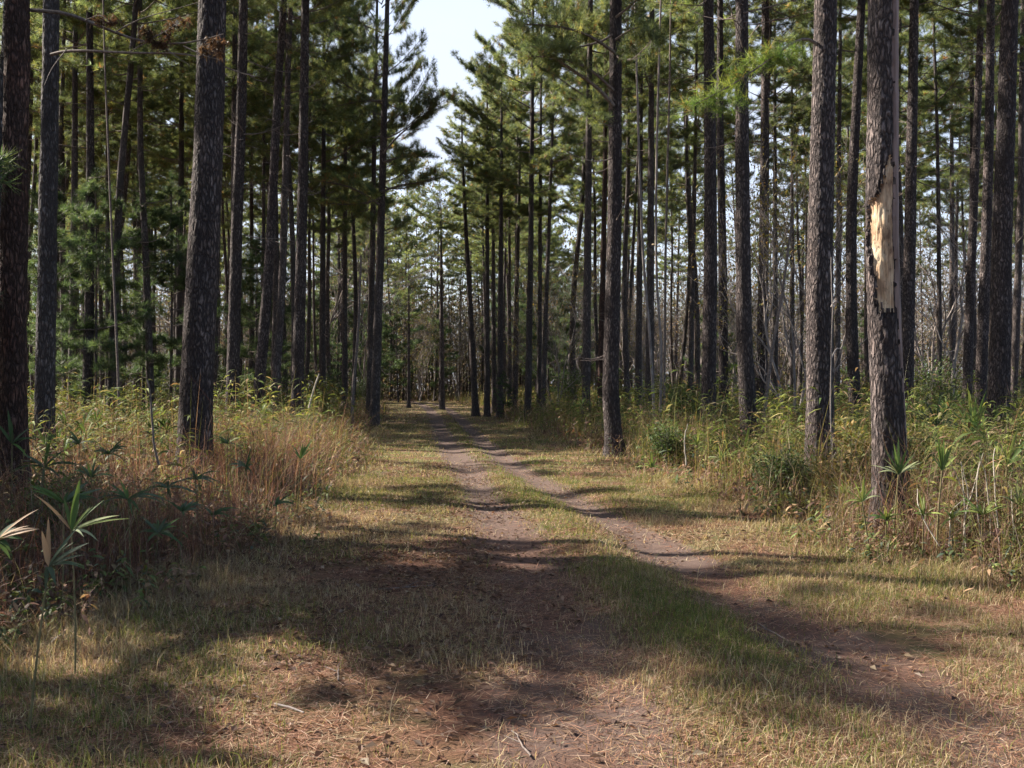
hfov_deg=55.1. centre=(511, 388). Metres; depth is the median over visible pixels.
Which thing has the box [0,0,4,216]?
pine tree
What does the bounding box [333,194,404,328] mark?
pine tree
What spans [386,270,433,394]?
young pine
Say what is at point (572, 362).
pine tree
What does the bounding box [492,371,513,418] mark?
young pine
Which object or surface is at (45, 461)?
palmetto
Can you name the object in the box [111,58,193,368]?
pine tree
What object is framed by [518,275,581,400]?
young pine
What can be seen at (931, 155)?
pine tree
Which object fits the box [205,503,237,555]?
leafy plant
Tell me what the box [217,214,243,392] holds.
pine tree
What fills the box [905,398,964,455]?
palmetto
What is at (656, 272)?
sapling
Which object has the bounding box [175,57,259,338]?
pine tree
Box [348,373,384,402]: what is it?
shrub
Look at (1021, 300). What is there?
bare tree
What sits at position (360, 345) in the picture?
young pine
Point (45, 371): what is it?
pine tree
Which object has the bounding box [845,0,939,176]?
pine tree
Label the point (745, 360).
pine tree
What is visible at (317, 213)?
pine tree
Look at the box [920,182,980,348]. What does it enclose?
pine tree
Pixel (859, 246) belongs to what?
pine tree
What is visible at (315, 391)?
shrub
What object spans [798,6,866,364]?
pine tree
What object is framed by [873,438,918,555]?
palmetto
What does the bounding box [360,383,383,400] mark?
shrub
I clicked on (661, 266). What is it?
pine tree
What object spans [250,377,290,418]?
shrub
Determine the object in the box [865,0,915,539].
pine tree
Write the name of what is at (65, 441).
palmetto
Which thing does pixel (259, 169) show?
pine tree
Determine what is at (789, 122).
pine tree
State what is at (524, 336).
bare tree
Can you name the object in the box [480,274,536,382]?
young pine
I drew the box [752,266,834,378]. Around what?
bare tree
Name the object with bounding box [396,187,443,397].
pine tree
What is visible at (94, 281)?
pine tree
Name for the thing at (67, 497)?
leafy plant
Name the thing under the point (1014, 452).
palmetto
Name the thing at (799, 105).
pine tree
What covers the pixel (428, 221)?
pine tree
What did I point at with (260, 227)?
pine tree
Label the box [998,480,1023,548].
leafy plant
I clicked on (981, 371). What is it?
pine tree
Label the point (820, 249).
pine tree
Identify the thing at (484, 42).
pine tree
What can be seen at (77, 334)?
young pine
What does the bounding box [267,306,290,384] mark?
young pine
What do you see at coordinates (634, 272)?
pine tree
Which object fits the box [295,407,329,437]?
shrub
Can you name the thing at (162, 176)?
pine tree
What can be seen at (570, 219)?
pine tree
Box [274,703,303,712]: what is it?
fallen stick
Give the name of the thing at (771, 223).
pine tree
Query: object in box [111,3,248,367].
pine tree
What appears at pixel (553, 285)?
young pine
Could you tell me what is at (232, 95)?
pine tree
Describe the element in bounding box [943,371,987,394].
shrub
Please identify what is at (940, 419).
palmetto
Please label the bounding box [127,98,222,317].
pine tree
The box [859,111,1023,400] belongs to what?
bare tree
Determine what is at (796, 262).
pine tree
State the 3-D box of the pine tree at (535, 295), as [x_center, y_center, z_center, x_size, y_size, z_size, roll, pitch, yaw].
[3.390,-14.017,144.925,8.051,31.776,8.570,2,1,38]
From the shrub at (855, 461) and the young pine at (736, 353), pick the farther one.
the young pine at (736, 353)
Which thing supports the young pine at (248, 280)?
on the ground at (342, 723)
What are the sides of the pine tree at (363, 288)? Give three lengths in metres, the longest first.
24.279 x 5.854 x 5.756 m
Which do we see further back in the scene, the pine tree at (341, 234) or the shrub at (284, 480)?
the pine tree at (341, 234)
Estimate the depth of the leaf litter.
7.17 m
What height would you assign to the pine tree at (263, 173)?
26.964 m
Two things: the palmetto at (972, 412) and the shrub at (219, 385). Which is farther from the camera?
the shrub at (219, 385)
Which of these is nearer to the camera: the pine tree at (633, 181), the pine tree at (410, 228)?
the pine tree at (633, 181)
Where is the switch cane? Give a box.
[0,362,1023,551]
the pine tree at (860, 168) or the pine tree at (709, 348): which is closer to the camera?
the pine tree at (709, 348)
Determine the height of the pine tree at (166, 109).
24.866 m
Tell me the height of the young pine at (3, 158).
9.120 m
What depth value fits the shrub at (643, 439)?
23.89 m
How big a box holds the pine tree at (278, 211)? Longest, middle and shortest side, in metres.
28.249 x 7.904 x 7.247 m
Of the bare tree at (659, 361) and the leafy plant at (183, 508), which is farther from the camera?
the bare tree at (659, 361)
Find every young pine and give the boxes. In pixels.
[0,143,23,204]
[27,154,113,414]
[27,162,156,405]
[29,249,83,391]
[79,173,186,414]
[94,290,128,388]
[107,170,227,411]
[218,235,290,387]
[219,314,247,386]
[226,227,306,382]
[254,246,319,380]
[267,270,318,369]
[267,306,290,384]
[269,305,318,392]
[304,280,351,377]
[305,249,367,387]
[317,330,349,387]
[340,295,391,389]
[358,312,399,387]
[358,316,398,381]
[361,310,398,387]
[367,283,424,402]
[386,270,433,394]
[386,297,412,398]
[417,303,459,400]
[477,267,533,389]
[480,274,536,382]
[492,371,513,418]
[511,231,580,379]
[511,292,555,382]
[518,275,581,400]
[546,282,581,383]
[550,257,599,399]
[576,291,621,384]
[591,285,644,377]
[683,282,736,396]
[716,330,737,382]
[840,308,864,388]
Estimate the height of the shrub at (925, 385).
3.297 m
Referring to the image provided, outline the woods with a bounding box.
[29,121,1023,400]
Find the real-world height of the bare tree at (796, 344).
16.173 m
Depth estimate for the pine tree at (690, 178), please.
75.95 m
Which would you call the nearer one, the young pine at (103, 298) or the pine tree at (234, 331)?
the pine tree at (234, 331)
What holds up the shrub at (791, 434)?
on the ground at (342, 723)
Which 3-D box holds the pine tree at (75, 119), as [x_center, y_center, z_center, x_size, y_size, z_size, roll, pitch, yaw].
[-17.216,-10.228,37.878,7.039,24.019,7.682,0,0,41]
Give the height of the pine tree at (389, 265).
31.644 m
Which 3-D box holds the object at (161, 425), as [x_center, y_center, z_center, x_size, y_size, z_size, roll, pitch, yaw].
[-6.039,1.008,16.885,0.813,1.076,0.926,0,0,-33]
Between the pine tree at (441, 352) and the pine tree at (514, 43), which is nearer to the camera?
the pine tree at (514, 43)
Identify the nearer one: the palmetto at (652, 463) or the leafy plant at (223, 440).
the leafy plant at (223, 440)
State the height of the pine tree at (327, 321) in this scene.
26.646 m
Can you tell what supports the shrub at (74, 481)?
on the ground at (342, 723)
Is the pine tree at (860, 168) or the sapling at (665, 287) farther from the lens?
the pine tree at (860, 168)
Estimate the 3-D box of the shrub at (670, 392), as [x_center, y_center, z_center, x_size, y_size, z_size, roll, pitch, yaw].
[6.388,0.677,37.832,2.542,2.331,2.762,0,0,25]
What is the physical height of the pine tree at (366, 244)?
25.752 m
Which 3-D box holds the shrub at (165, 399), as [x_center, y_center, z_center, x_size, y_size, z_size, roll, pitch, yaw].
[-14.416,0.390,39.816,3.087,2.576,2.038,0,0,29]
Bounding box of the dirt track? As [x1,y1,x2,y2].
[332,401,1023,767]
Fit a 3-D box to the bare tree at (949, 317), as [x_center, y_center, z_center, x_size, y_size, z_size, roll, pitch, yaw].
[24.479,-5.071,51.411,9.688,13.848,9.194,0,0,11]
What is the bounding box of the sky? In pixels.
[0,0,1023,390]
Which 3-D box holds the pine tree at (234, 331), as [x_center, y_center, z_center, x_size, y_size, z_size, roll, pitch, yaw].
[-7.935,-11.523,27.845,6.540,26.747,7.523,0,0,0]
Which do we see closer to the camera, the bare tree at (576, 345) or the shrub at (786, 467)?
the shrub at (786, 467)
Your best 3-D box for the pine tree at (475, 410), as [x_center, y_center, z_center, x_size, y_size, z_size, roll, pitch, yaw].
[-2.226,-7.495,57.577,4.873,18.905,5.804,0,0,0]
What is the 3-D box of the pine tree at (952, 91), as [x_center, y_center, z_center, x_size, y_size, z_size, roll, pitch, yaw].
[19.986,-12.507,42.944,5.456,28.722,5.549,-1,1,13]
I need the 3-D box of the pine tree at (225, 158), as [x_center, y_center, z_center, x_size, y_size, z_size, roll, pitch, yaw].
[-14.685,-11.335,54.665,7.161,26.222,7.283,-1,-1,12]
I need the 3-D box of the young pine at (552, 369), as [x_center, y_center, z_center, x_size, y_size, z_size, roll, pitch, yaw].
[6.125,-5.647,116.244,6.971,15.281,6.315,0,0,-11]
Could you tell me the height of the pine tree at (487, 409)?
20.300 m
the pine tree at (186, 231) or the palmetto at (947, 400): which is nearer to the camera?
the palmetto at (947, 400)
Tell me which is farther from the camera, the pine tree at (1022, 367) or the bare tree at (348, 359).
the bare tree at (348, 359)
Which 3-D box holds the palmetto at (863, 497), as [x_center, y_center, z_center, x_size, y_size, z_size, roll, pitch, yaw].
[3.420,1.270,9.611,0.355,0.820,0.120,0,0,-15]
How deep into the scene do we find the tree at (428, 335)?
119.77 m
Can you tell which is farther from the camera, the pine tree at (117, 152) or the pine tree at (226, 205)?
the pine tree at (226, 205)
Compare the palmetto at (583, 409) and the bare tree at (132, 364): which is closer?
the palmetto at (583, 409)
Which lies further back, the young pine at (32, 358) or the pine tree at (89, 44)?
the young pine at (32, 358)
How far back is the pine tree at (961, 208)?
69.22 m
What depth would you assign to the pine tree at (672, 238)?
72.77 m
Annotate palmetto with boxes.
[0,411,35,540]
[0,509,37,557]
[8,440,78,486]
[27,391,33,443]
[28,518,87,730]
[29,420,102,480]
[34,481,126,675]
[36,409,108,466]
[97,480,166,582]
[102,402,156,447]
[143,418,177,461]
[146,479,198,553]
[227,399,278,437]
[276,394,312,424]
[292,441,313,522]
[573,395,602,433]
[644,452,661,492]
[664,399,685,421]
[727,428,757,467]
[768,407,803,430]
[844,478,876,556]
[847,411,870,434]
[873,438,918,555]
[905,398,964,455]
[907,389,977,436]
[910,394,954,448]
[930,434,956,558]
[939,386,986,468]
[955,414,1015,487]
[958,404,1023,442]
[989,426,1023,541]
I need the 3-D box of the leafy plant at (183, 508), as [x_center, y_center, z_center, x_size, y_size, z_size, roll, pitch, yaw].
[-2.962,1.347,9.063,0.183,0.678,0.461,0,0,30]
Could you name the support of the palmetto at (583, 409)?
on the ground at (342, 723)
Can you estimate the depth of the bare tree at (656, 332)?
112.96 m
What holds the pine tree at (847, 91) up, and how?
on the ground at (342, 723)
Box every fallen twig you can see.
[324,664,338,680]
[503,730,531,756]
[758,623,784,639]
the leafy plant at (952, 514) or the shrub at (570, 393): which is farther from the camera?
the shrub at (570, 393)
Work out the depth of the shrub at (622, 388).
54.17 m
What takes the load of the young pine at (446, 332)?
on the ground at (342, 723)
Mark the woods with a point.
(461, 307)
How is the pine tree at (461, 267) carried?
on the ground at (342, 723)
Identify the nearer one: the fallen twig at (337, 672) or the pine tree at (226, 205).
the fallen twig at (337, 672)
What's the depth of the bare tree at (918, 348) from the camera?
75.90 m
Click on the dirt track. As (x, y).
(656, 543)
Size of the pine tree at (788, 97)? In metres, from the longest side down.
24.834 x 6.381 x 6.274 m
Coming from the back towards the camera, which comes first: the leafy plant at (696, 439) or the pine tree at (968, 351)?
the pine tree at (968, 351)
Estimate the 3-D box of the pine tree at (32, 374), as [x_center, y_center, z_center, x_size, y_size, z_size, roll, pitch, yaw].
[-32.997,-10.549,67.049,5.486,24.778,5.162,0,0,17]
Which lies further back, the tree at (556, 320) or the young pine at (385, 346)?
the young pine at (385, 346)
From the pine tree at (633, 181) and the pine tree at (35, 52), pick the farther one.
the pine tree at (633, 181)
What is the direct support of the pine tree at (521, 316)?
on the ground at (342, 723)
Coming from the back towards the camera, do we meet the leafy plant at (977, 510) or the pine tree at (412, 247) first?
the pine tree at (412, 247)
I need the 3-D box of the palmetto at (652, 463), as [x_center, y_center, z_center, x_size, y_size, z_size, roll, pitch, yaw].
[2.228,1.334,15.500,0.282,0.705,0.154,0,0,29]
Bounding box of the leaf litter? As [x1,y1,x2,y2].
[0,460,1023,767]
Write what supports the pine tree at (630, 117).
on the ground at (342, 723)
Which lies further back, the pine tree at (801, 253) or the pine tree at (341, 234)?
the pine tree at (341, 234)
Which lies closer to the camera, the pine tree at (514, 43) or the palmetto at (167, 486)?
the palmetto at (167, 486)
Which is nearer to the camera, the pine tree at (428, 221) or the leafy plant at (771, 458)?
the leafy plant at (771, 458)
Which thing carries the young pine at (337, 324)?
on the ground at (342, 723)
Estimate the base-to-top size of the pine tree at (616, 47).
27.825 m
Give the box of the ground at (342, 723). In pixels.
[0,391,1023,767]
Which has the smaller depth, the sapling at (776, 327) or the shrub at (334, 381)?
the sapling at (776, 327)
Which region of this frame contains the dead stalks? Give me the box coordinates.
[917,449,1014,555]
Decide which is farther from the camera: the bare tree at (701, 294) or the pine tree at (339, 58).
the bare tree at (701, 294)
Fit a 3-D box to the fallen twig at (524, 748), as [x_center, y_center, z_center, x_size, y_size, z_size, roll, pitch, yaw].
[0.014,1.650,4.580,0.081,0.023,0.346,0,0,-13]
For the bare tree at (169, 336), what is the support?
on the ground at (342, 723)
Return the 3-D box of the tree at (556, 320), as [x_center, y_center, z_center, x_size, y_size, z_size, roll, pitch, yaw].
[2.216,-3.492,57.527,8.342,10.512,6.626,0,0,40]
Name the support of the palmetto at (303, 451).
on the ground at (342, 723)
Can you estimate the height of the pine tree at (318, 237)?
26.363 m
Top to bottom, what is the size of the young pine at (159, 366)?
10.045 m
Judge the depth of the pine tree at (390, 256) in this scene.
104.70 m
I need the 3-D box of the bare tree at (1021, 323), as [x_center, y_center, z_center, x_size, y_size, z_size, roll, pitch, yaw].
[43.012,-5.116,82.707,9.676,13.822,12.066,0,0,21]
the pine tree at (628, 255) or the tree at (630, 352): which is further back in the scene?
the pine tree at (628, 255)
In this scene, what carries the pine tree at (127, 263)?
on the ground at (342, 723)
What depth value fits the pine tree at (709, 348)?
24.38 m
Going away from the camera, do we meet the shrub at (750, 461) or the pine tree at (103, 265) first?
the shrub at (750, 461)
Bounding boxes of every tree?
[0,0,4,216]
[0,0,125,280]
[0,0,136,357]
[0,0,136,408]
[0,0,181,423]
[0,0,229,512]
[0,2,94,403]
[0,4,40,214]
[0,4,151,392]
[29,136,79,397]
[30,0,148,422]
[30,70,130,365]
[30,170,70,262]
[30,173,99,394]
[31,133,125,382]
[32,0,255,472]
[32,2,145,407]
[33,9,152,388]
[34,134,103,250]
[59,0,178,410]
[60,0,231,418]
[60,0,233,415]
[64,0,231,404]
[65,169,81,292]
[66,0,196,401]
[66,41,135,397]
[67,43,173,385]
[67,58,146,404]
[78,204,125,303]
[94,24,187,402]
[101,213,132,356]
[102,217,141,352]
[104,67,177,370]
[105,0,262,407]
[105,113,187,328]
[109,186,175,275]
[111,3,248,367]
[111,25,178,306]
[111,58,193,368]
[126,333,162,384]
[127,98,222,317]
[150,118,230,336]
[152,63,229,302]
[153,39,255,197]
[154,0,255,271]
[156,48,255,279]
[156,292,224,382]
[156,308,226,365]
[157,6,320,400]
[158,248,173,305]
[168,6,299,398]
[170,0,299,275]
[172,0,226,490]
[172,180,249,257]
[175,13,299,391]
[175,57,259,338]
[187,0,298,426]
[187,172,249,331]
[191,161,261,299]
[192,1,331,404]
[192,4,361,387]
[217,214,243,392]
[219,228,245,387]
[219,280,307,388]
[220,171,266,316]
[221,201,249,386]
[224,42,321,365]
[224,80,280,370]
[225,0,343,418]
[225,0,368,411]
[225,309,317,384]
[226,6,299,388]
[230,180,295,297]
[242,188,290,283]
[244,82,342,387]
[246,0,369,399]
[247,0,386,388]
[250,0,352,434]
[254,185,307,297]
[260,2,360,304]
[271,48,371,393]
[278,16,394,412]
[278,61,336,384]
[281,36,393,385]
[285,189,449,385]
[294,145,390,359]
[295,97,350,308]
[306,225,352,377]
[306,229,444,404]
[308,0,460,426]
[309,25,421,409]
[310,0,423,416]
[311,197,356,377]
[311,326,364,378]
[317,159,369,391]
[326,86,427,340]
[332,235,364,395]
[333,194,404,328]
[340,194,391,387]
[340,211,375,378]
[347,145,400,338]
[347,178,406,301]
[351,194,415,373]
[359,167,421,400]
[369,177,399,286]
[384,189,430,399]
[384,209,416,393]
[388,240,435,407]
[389,276,465,399]
[394,274,481,396]
[395,288,455,401]
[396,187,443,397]
[403,162,468,400]
[407,208,458,393]
[417,183,470,409]
[419,311,483,398]
[431,145,537,347]
[433,230,466,362]
[434,109,513,415]
[436,0,600,407]
[441,82,529,416]
[442,167,489,395]
[442,195,479,392]
[443,197,490,332]
[444,43,549,417]
[445,44,573,399]
[450,0,599,419]
[451,197,490,288]
[452,281,513,375]
[456,102,527,413]
[459,188,484,393]
[460,187,514,373]
[466,87,538,404]
[468,141,546,366]
[468,240,599,405]
[469,0,555,411]
[474,231,521,300]
[475,185,521,378]
[476,205,527,342]
[477,290,551,377]
[478,92,543,411]
[483,166,544,328]
[490,344,524,391]
[496,259,557,385]
[501,0,671,456]
[505,295,537,364]
[507,163,547,325]
[509,0,608,410]
[511,218,537,387]
[512,198,562,396]
[513,180,583,337]
[518,335,552,392]
[522,0,654,429]
[522,206,568,311]
[527,1,647,402]
[533,181,569,393]
[537,223,622,396]
[538,0,715,421]
[543,193,622,387]
[545,49,682,317]
[548,0,674,421]
[548,297,594,385]
[551,0,690,413]
[551,331,591,377]
[554,46,625,384]
[558,162,602,321]
[571,106,636,295]
[576,276,661,399]
[578,73,697,391]
[579,0,713,405]
[579,260,684,364]
[591,132,663,310]
[591,330,632,384]
[619,278,683,387]
[620,282,688,376]
[620,293,674,400]
[621,206,661,389]
[622,67,693,324]
[623,0,748,375]
[626,0,760,391]
[630,4,734,399]
[633,345,679,374]
[638,91,930,420]
[640,0,761,423]
[642,256,772,373]
[643,109,703,391]
[644,171,717,381]
[646,22,749,385]
[654,0,734,432]
[654,259,769,387]
[656,272,702,388]
[657,120,703,345]
[659,73,731,357]
[665,0,836,486]
[666,289,729,363]
[675,264,757,362]
[676,218,787,344]
[677,0,807,457]
[686,0,854,407]
[687,0,792,273]
[696,239,834,399]
[698,0,846,420]
[702,0,854,386]
[702,145,771,278]
[716,271,802,405]
[727,278,789,359]
[748,0,850,401]
[750,193,800,393]
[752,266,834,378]
[757,46,834,400]
[769,43,842,308]
[769,83,845,402]
[770,0,908,410]
[778,208,804,345]
[778,288,844,393]
[788,4,866,304]
[789,241,944,362]
[793,52,901,323]
[793,99,866,310]
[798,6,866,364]
[833,147,864,314]
[833,166,904,299]
[834,9,907,386]
[835,0,903,426]
[835,0,997,322]
[841,288,915,367]
[842,206,945,384]
[844,329,927,365]
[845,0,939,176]
[849,0,1020,402]
[852,0,974,422]
[857,79,941,236]
[857,244,863,284]
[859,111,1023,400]
[860,18,949,308]
[863,205,1012,384]
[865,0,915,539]
[865,17,946,302]
[899,0,1023,414]
[899,13,1019,392]
[900,0,1023,410]
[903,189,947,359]
[904,65,993,385]
[914,269,964,354]
[915,166,1023,387]
[915,245,963,354]
[915,272,1023,389]
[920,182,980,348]
[922,0,1019,399]
[922,85,992,326]
[941,248,1023,348]
[946,9,1023,408]
[946,66,1023,403]
[947,0,1023,439]
[948,2,1018,308]
[948,178,1023,273]
[954,0,1023,419]
[963,292,1023,366]
[968,153,1023,290]
[978,174,1023,280]
[980,30,1022,312]
[981,40,1023,297]
[1013,94,1023,306]
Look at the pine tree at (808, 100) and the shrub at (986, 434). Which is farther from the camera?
the pine tree at (808, 100)
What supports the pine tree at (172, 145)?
on the ground at (342, 723)
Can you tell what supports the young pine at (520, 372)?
on the ground at (342, 723)
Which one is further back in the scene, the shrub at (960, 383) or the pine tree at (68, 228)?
the pine tree at (68, 228)
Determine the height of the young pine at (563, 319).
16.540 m
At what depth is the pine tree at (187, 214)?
82.79 m
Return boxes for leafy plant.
[31,482,100,609]
[65,431,93,476]
[73,459,113,567]
[92,435,127,493]
[138,517,183,568]
[166,500,203,562]
[178,467,219,507]
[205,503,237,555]
[212,433,238,469]
[227,447,252,514]
[273,494,293,542]
[679,434,704,471]
[710,446,729,476]
[760,443,783,469]
[832,476,859,511]
[868,506,904,551]
[901,490,945,555]
[940,502,965,561]
[953,490,1004,559]
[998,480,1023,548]
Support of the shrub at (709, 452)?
on the ground at (342, 723)
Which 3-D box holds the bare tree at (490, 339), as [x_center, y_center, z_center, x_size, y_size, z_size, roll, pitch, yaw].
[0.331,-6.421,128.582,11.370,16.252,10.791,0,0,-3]
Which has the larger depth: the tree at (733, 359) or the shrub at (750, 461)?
the tree at (733, 359)
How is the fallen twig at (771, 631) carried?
on the dirt track
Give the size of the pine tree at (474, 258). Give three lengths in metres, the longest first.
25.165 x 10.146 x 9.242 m
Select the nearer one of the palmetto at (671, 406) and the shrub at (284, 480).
the shrub at (284, 480)
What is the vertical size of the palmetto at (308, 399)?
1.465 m
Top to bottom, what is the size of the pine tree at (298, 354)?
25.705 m
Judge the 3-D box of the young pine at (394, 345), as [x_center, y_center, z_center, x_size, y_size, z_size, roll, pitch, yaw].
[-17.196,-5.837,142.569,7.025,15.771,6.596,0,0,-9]
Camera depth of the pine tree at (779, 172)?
68.74 m
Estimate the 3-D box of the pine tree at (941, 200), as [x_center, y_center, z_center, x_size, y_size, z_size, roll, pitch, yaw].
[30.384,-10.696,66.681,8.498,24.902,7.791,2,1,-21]
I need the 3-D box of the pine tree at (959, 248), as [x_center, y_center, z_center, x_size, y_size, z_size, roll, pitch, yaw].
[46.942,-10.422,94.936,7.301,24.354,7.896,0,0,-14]
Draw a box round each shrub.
[9,465,145,556]
[23,484,67,534]
[41,468,104,491]
[56,385,98,409]
[102,393,142,424]
[130,370,179,416]
[213,423,243,441]
[217,357,241,398]
[220,381,282,420]
[240,378,284,397]
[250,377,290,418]
[268,469,308,495]
[278,435,297,452]
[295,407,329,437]
[303,374,343,412]
[304,358,352,402]
[304,383,346,416]
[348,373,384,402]
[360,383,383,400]
[546,363,581,408]
[593,374,631,404]
[631,426,662,451]
[641,417,711,466]
[644,377,700,423]
[654,377,699,407]
[672,378,697,396]
[679,388,737,426]
[700,434,739,464]
[741,435,830,503]
[742,440,792,482]
[761,420,804,452]
[777,397,836,431]
[782,429,871,517]
[790,409,866,462]
[827,413,940,491]
[840,391,869,410]
[847,376,869,402]
[913,349,974,417]
[926,437,969,473]
[932,386,961,414]
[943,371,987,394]
[977,417,1023,477]
[987,374,1023,399]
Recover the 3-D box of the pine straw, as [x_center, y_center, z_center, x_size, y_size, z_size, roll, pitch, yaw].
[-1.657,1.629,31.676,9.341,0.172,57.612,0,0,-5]
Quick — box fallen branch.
[308,374,319,407]
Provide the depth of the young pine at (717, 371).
67.10 m
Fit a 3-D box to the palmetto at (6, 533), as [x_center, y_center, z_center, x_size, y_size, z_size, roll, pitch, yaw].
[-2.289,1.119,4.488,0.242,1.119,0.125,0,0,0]
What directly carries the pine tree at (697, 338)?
on the ground at (342, 723)
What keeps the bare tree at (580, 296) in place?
on the ground at (342, 723)
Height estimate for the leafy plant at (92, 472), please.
1.037 m
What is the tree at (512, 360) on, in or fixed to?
on the ground at (342, 723)
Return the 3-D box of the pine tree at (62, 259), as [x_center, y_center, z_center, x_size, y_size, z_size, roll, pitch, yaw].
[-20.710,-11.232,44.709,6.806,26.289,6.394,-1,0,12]
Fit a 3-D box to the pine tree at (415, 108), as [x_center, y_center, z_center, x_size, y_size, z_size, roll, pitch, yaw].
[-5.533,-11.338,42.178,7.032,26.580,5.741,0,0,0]
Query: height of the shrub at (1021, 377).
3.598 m
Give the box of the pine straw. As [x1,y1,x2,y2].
[0,415,1023,767]
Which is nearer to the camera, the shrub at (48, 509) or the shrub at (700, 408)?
the shrub at (48, 509)
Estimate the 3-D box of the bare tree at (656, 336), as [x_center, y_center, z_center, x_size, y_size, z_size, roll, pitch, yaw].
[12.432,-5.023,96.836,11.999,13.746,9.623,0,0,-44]
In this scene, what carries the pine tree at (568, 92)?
on the ground at (342, 723)
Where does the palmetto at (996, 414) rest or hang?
on the ground at (342, 723)
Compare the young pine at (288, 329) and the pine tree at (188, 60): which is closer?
the pine tree at (188, 60)
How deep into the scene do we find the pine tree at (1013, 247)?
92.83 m
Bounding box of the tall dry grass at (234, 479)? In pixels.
[0,361,1023,677]
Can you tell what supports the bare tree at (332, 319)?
on the ground at (342, 723)
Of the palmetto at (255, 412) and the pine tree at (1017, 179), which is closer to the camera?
the palmetto at (255, 412)
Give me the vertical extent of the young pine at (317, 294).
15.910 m
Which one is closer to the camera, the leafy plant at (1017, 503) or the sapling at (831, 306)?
the leafy plant at (1017, 503)
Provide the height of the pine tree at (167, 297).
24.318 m
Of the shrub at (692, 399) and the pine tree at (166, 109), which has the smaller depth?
the shrub at (692, 399)
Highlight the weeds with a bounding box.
[0,394,1023,649]
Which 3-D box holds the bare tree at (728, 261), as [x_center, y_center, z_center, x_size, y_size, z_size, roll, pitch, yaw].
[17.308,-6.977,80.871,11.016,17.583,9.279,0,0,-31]
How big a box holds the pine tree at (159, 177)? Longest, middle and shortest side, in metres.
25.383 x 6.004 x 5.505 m
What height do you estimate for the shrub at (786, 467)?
1.114 m
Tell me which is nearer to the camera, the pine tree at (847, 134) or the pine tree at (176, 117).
the pine tree at (176, 117)
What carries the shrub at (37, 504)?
on the ground at (342, 723)
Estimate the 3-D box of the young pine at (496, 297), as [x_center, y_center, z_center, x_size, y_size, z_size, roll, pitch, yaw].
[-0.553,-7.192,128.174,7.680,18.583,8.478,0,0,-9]
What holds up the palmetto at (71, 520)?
on the ground at (342, 723)
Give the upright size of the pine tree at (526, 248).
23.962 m
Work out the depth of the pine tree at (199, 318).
15.41 m
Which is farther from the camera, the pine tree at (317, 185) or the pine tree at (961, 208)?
the pine tree at (961, 208)
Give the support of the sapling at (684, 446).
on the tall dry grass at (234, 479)
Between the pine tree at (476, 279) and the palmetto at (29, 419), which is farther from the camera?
the pine tree at (476, 279)
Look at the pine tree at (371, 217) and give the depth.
49.93 m
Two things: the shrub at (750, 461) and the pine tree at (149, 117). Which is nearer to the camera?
the shrub at (750, 461)
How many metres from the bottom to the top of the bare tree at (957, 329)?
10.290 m
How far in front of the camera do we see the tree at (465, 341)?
124.34 m
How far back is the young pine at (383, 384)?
134.06 m
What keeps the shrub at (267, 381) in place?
on the ground at (342, 723)
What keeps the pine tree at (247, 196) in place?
on the ground at (342, 723)
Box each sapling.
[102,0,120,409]
[147,379,159,464]
[350,255,361,428]
[634,2,654,415]
[655,0,661,421]
[663,0,671,413]
[684,424,687,464]
[761,222,792,436]
[830,257,842,471]
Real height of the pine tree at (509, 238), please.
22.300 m
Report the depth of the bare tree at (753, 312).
120.38 m
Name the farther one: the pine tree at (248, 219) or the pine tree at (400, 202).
the pine tree at (248, 219)
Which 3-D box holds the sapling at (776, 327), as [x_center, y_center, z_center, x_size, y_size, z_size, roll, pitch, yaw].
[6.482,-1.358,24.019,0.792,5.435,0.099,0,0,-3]
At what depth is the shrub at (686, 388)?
56.41 m
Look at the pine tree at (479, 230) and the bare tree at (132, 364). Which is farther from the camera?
the pine tree at (479, 230)
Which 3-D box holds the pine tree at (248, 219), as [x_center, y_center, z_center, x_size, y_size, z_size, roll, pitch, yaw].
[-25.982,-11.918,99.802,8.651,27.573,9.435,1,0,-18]
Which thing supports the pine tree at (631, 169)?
on the ground at (342, 723)
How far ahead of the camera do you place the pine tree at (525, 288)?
138.91 m
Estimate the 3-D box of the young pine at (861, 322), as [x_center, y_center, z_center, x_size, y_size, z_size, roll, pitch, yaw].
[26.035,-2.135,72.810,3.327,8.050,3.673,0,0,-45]
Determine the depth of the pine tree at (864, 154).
74.62 m
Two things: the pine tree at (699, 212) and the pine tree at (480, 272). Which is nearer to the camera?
the pine tree at (699, 212)
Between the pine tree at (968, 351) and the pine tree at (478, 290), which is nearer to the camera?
the pine tree at (968, 351)
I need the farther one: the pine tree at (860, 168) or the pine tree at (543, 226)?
the pine tree at (543, 226)
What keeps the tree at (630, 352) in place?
on the ground at (342, 723)
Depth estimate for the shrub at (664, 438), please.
20.07 m
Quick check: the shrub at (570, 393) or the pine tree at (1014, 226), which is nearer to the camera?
the shrub at (570, 393)
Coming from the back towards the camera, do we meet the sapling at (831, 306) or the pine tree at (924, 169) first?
the pine tree at (924, 169)
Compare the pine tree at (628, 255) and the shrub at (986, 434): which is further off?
the pine tree at (628, 255)
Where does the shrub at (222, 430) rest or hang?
on the ground at (342, 723)
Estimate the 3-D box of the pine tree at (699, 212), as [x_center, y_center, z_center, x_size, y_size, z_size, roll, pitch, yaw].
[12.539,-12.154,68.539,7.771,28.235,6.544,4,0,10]

